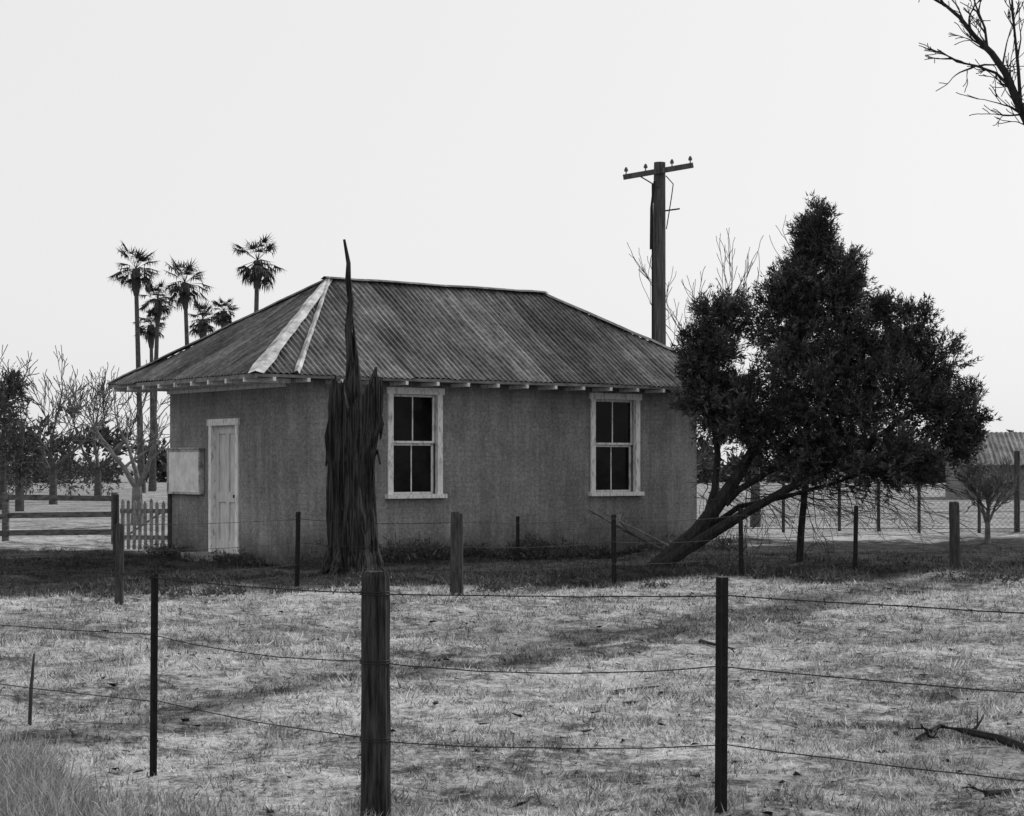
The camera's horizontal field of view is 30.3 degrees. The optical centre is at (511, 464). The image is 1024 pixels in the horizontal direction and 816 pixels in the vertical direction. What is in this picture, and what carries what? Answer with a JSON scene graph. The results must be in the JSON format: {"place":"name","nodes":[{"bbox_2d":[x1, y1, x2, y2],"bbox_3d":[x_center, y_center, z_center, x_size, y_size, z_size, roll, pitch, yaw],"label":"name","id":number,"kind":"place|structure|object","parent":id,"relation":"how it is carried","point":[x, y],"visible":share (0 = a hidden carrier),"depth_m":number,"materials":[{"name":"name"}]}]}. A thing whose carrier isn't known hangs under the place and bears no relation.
{"place":"outdoors","nodes":[
{"label":"outdoors","id":0,"kind":"place"},
{"bbox_2d":[0,465,1023,815],"bbox_3d":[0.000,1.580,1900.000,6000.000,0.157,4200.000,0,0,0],"label":"ground","id":1,"kind":"structure","parent":0,"point":[900,539],"depth_m":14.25,"materials":[{"name":"grey plant"}]},
{"bbox_2d":[0,344,38,402],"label":"bare tree","id":2,"kind":"object","parent":1,"relation":"on","point":[1,378],"visible":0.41,"depth_m":69.65,"materials":[{"name":"grey plant"}]},
{"bbox_2d":[28,654,34,725],"bbox_3d":[-2.951,1.420,11.592,0.049,0.521,0.024,0,0,0],"label":"wooden stake","id":3,"kind":"object","parent":1,"relation":"on","point":[30,697],"visible":0.78,"depth_m":11.59,"materials":[{"name":"grey wood"}]},
{"bbox_2d":[0,492,117,543],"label":"rail fence","id":4,"kind":"object","parent":1,"relation":"on","point":[5,516],"visible":0.83,"depth_m":37.97,"materials":[{"name":"grey wood"}]},
{"bbox_2d":[0,362,124,510],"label":"evergreen tree","id":5,"kind":"object","parent":1,"relation":"on","point":[11,448],"visible":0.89,"depth_m":65.94,"materials":[{"name":"grey plant"}]},
{"bbox_2d":[16,345,125,504],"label":"bare tree","id":6,"kind":"object","parent":1,"relation":"on","point":[51,469],"visible":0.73,"depth_m":75.28,"materials":[{"name":"grey plant"}]},
{"bbox_2d":[54,362,152,495],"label":"bare tree","id":7,"kind":"object","parent":1,"relation":"on","point":[97,482],"visible":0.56,"depth_m":84.80,"materials":[{"name":"grey plant"}]},
{"bbox_2d":[44,356,169,523],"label":"bare tree","id":8,"kind":"object","parent":1,"relation":"on","point":[137,483],"visible":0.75,"depth_m":49.99,"materials":[{"name":"grey plant"}]},
{"bbox_2d":[108,241,160,492],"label":"fan palm","id":9,"kind":"object","parent":1,"relation":"on","point":[135,280],"visible":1,"depth_m":104.88,"materials":[{"name":"grey plant"}]},
{"bbox_2d":[112,494,171,553],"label":"picket gate","id":10,"kind":"structure","parent":1,"relation":"on","point":[145,537],"depth_m":33.43,"materials":[{"name":"grey wood"}]},
{"bbox_2d":[133,309,167,489],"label":"fan palm","id":11,"kind":"object","parent":1,"relation":"on","point":[149,333],"visible":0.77,"depth_m":119.86,"materials":[{"name":"grey plant"}]},
{"bbox_2d":[139,279,176,490],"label":"fan palm","id":12,"kind":"object","parent":1,"relation":"on","point":[158,310],"visible":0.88,"depth_m":111.85,"materials":[{"name":"grey plant"}]},
{"bbox_2d":[163,254,211,349],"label":"fan palm","id":13,"kind":"object","parent":1,"relation":"on","point":[185,294],"visible":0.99,"depth_m":107.89,"materials":[{"name":"grey plant"}]},
{"bbox_2d":[188,300,222,339],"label":"fan palm","id":14,"kind":"object","parent":1,"relation":"on","point":[202,327],"visible":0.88,"depth_m":117.72,"materials":[{"name":"grey plant"}]},
{"bbox_2d":[211,298,238,327],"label":"fan palm","id":15,"kind":"object","parent":1,"relation":"on","point":[225,319],"visible":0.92,"depth_m":124.83,"materials":[{"name":"grey plant"}]},
{"bbox_2d":[231,233,287,311],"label":"fan palm","id":16,"kind":"object","parent":1,"relation":"on","point":[257,274],"visible":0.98,"depth_m":99.76,"materials":[{"name":"grey plant"}]},
{"bbox_2d":[316,239,385,575],"bbox_3d":[-2.332,-0.641,27.301,1.053,5.236,1.060,0,0,0],"label":"dead tree trunk","id":17,"kind":"object","parent":1,"relation":"on","point":[355,425],"visible":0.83,"depth_m":27.10,"materials":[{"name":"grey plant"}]},
{"bbox_2d":[106,276,722,566],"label":"hip roofed cottage","id":18,"kind":"structure","parent":1,"relation":"on","point":[533,410],"depth_m":32.41,"materials":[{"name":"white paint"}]},
{"bbox_2d":[216,425,234,553],"bbox_3d":[-4.762,0.420,31.774,0.057,2.160,0.860,0,0,-36],"label":"door","id":19,"kind":"structure","parent":18,"relation":"in","point":[225,435],"depth_m":31.85,"materials":[{"name":"paint"}]},
{"bbox_2d":[394,396,629,491],"bbox_3d":[0.068,-0.337,32.780,5.100,1.585,0.046,0,0,-36],"label":"window glass","id":20,"kind":"structure","parent":18,"relation":"in","point":[422,406],"depth_m":31.71,"materials":[{"name":"black glass"}]},
{"bbox_2d":[385,387,644,498],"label":"window frames","id":21,"kind":"structure","parent":18,"relation":"in","point":[437,394],"depth_m":31.73,"materials":[{"name":"white paint"}]},
{"bbox_2d":[1,394,1013,483],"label":"distant trees","id":22,"kind":"object","parent":1,"relation":"on","point":[705,455],"visible":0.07,"depth_m":163.66,"materials":[{"name":"grey plant"}]},
{"bbox_2d":[0,566,1023,815],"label":"wire fence","id":23,"kind":"object","parent":1,"relation":"on","point":[376,738],"visible":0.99,"depth_m":8.49,"materials":[{"name":"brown wood"}]},
{"bbox_2d":[0,606,1023,815],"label":"dry grass","id":24,"kind":"structure","parent":1,"relation":"on","point":[29,786],"depth_m":8.84,"materials":[{"name":"grey plant"}]},
{"bbox_2d":[0,530,1023,598],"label":"weeds","id":25,"kind":"object","parent":1,"relation":"on","point":[543,550],"visible":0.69,"depth_m":26.58,"materials":[{"name":"black plant"}]},
{"bbox_2d":[0,501,1023,604],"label":"wire fence","id":26,"kind":"object","parent":1,"relation":"on","point":[456,555],"visible":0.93,"depth_m":24.18,"materials":[{"name":"grey wood"}]},
{"bbox_2d":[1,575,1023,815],"bbox_3d":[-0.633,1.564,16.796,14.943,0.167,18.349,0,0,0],"label":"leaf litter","id":27,"kind":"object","parent":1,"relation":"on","point":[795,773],"visible":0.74,"depth_m":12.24,"materials":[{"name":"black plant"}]},
{"bbox_2d":[583,501,660,549],"bbox_3d":[1.707,0.936,29.072,1.223,0.790,0.717,0,0,0],"label":"fallen branch","id":28,"kind":"object","parent":1,"relation":"on","point":[625,529],"visible":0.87,"depth_m":29.06,"materials":[{"name":"black wood"}]},
{"bbox_2d":[600,509,668,546],"bbox_3d":[1.912,0.978,29.628,1.093,0.621,0.522,0,0,0],"label":"fallen branch","id":29,"kind":"object","parent":1,"relation":"on","point":[654,538],"visible":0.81,"depth_m":29.55,"materials":[{"name":"wood"}]},
{"bbox_2d":[614,686,658,691],"bbox_3d":[0.909,1.645,13.822,0.440,0.030,0.060,0,0,-39],"label":"fallen branch","id":30,"kind":"object","parent":1,"relation":"on","point":[637,688],"visible":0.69,"depth_m":13.84,"materials":[{"name":"wood"}]},
{"bbox_2d":[623,156,693,344],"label":"utility pole","id":31,"kind":"object","parent":1,"relation":"on","point":[658,225],"visible":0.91,"depth_m":45.86,"materials":[{"name":"grey wood"}]},
{"bbox_2d":[698,639,734,651],"bbox_3d":[1.770,1.550,16.041,0.081,0.095,0.576,0,0,-28],"label":"fallen branch","id":32,"kind":"object","parent":1,"relation":"on","point":[706,642],"visible":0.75,"depth_m":16.17,"materials":[{"name":"wood"}]},
{"bbox_2d":[627,216,823,526],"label":"bare tree","id":33,"kind":"object","parent":1,"relation":"on","point":[754,521],"visible":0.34,"depth_m":47.87,"materials":[{"name":"grey plant"}]},
{"bbox_2d":[646,189,1002,566],"bbox_3d":[5.019,-1.318,29.973,5.731,6.262,3.250,0,0,0],"label":"cypress tree","id":34,"kind":"object","parent":1,"relation":"on","point":[798,296],"visible":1,"depth_m":30.04,"materials":[{"name":"black plant"}]},
{"bbox_2d":[697,451,1023,532],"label":"chain link fence","id":35,"kind":"object","parent":1,"relation":"on","point":[1017,512],"visible":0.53,"depth_m":43.94,"materials":[{"name":"grey metal"}]},
{"bbox_2d":[907,709,1023,750],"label":"fallen branch","id":36,"kind":"object","parent":1,"relation":"on","point":[990,736],"visible":0.88,"depth_m":10.71,"materials":[{"name":"black wood"}]},
{"bbox_2d":[918,0,1023,126],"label":"bare tree","id":37,"kind":"object","parent":1,"relation":"on","point":[1015,95],"visible":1,"depth_m":13.99,"materials":[{"name":"black plant"}]},
{"bbox_2d":[938,432,1023,499],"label":"farm shed","id":38,"kind":"structure","parent":1,"relation":"on","point":[1001,445],"depth_m":86.77,"materials":[{"name":"metal"}]},
{"bbox_2d":[952,456,1022,542],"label":"bare shrub","id":39,"kind":"object","parent":1,"relation":"on","point":[978,484],"visible":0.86,"depth_m":37.72,"materials":[{"name":"black plant"}]},
{"bbox_2d":[962,784,1023,796],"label":"fallen branch","id":40,"kind":"object","parent":1,"relation":"on","point":[988,793],"visible":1,"depth_m":8.83,"materials":[{"name":"black wood"}]},
{"bbox_2d":[0,0,1023,464],"label":"sky","id":41,"kind":"structure","parent":0,"point":[482,143],"materials":[{"name":"white"}]}
]}

